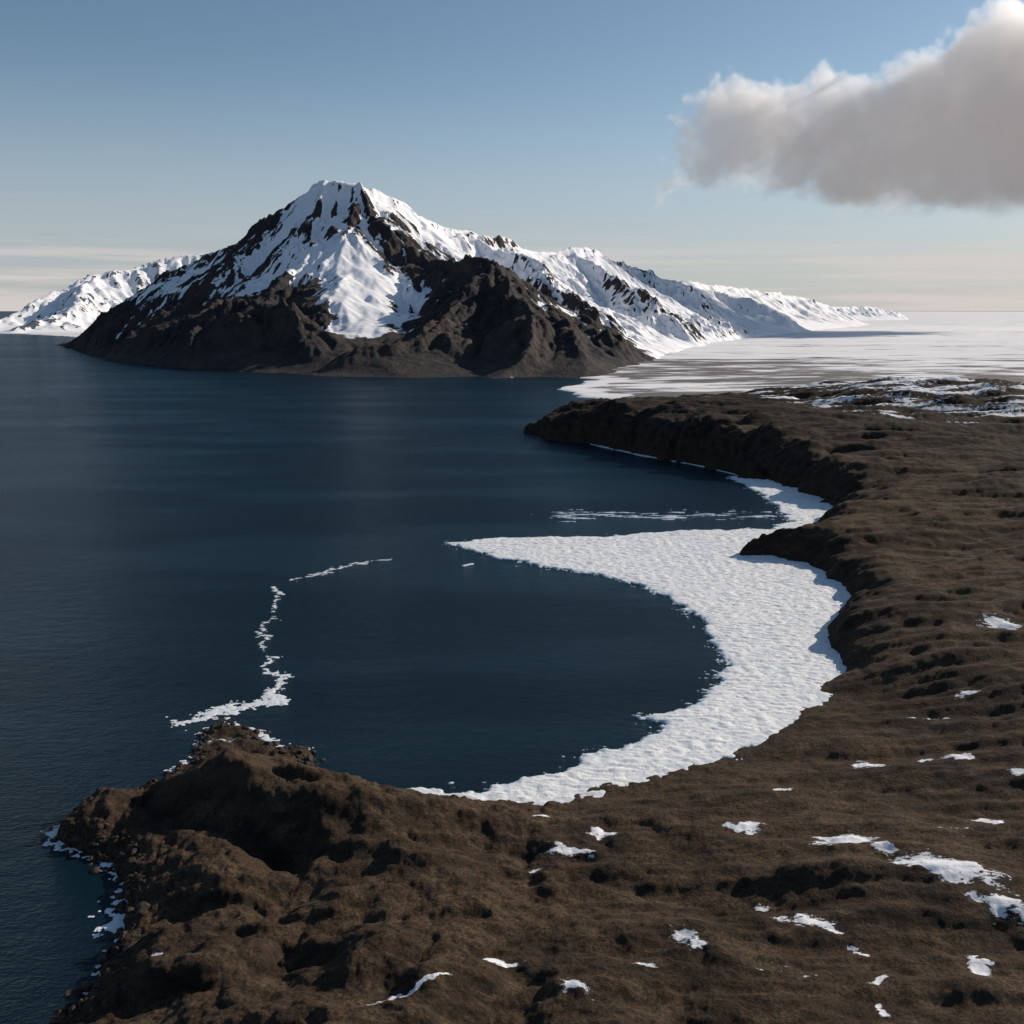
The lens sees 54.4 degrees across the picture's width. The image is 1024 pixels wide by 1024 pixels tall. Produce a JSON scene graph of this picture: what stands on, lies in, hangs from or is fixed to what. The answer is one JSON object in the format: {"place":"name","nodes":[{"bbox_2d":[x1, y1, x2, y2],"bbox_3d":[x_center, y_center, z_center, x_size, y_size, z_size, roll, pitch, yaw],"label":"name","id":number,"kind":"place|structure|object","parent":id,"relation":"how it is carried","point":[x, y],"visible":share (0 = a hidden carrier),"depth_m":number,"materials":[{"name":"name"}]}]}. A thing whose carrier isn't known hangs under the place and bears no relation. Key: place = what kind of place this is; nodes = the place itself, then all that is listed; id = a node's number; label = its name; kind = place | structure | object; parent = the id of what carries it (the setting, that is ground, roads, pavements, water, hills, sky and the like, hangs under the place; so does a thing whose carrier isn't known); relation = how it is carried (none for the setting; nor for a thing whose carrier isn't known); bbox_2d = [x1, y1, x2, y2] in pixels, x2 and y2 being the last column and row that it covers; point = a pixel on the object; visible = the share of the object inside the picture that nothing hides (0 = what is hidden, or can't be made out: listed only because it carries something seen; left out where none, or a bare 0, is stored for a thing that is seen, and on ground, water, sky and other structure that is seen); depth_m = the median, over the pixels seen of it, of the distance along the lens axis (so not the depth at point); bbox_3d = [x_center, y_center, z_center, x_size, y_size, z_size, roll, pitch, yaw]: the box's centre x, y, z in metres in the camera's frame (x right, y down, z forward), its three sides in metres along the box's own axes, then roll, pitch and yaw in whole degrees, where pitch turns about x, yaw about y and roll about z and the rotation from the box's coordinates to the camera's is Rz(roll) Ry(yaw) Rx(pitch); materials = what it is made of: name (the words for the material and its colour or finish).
{"place":"outdoors","nodes":[
{"label":"outdoors","id":0,"kind":"place"},
{"bbox_2d":[0,254,203,333],"bbox_3d":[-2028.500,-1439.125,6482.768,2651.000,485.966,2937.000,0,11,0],"label":"distant mountain range","id":1,"kind":"structure","parent":0,"point":[80,304],"depth_m":5775.76,"materials":[{"name":"white snow"}]},
{"bbox_2d":[0,311,792,1023],"bbox_3d":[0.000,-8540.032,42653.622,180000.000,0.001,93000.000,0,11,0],"label":"sea","id":2,"kind":"structure","parent":0,"point":[164,531],"depth_m":429.72,"materials":[{"name":"liquid"}]},
{"bbox_2d":[40,558,391,994],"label":"ice fragments","id":3,"kind":"object","parent":2,"relation":"on","point":[115,924],"visible":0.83,"depth_m":300.30,"materials":[{"name":"ice"},{"name":"snow"}]},
{"bbox_2d":[408,444,851,805],"bbox_3d":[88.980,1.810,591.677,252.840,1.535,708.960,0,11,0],"label":"sea ice","id":4,"kind":"structure","parent":2,"relation":"on","point":[768,619],"depth_m":388.88,"materials":[{"name":"white ice"}]},
{"bbox_2d":[57,180,796,377],"bbox_3d":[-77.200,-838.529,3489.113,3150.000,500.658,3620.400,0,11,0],"label":"snowy mountain","id":5,"kind":"structure","parent":0,"point":[332,278],"depth_m":2488.55,"materials":[{"name":"white snow"}]},
{"bbox_2d":[0,0,1023,310],"label":"sky","id":6,"kind":"structure","parent":0,"point":[839,153],"materials":[{"name":"blue"}]},
{"bbox_2d":[15,311,1023,398],"bbox_3d":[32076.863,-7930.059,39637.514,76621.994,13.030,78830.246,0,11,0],"label":"snow field","id":7,"kind":"structure","parent":0,"point":[961,344],"depth_m":2411.01,"materials":[{"name":"white snow"}]},
{"bbox_2d":[51,376,1023,1023],"bbox_3d":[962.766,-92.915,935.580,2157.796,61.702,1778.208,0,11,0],"label":"tundra ground","id":8,"kind":"structure","parent":0,"point":[851,850],"depth_m":218.40,"materials":[{"name":"brown soil"}]},
{"bbox_2d":[40,719,324,1023],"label":"shore rocks","id":9,"kind":"object","parent":8,"relation":"on","point":[141,908],"visible":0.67,"depth_m":218.05,"materials":[{"name":"brown stone"}]},
{"bbox_2d":[671,280,906,331],"bbox_3d":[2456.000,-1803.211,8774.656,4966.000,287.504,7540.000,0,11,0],"label":"distant mountain range","id":10,"kind":"structure","parent":0,"point":[791,312],"depth_m":6616.40,"materials":[{"name":"white snow"}]}
]}

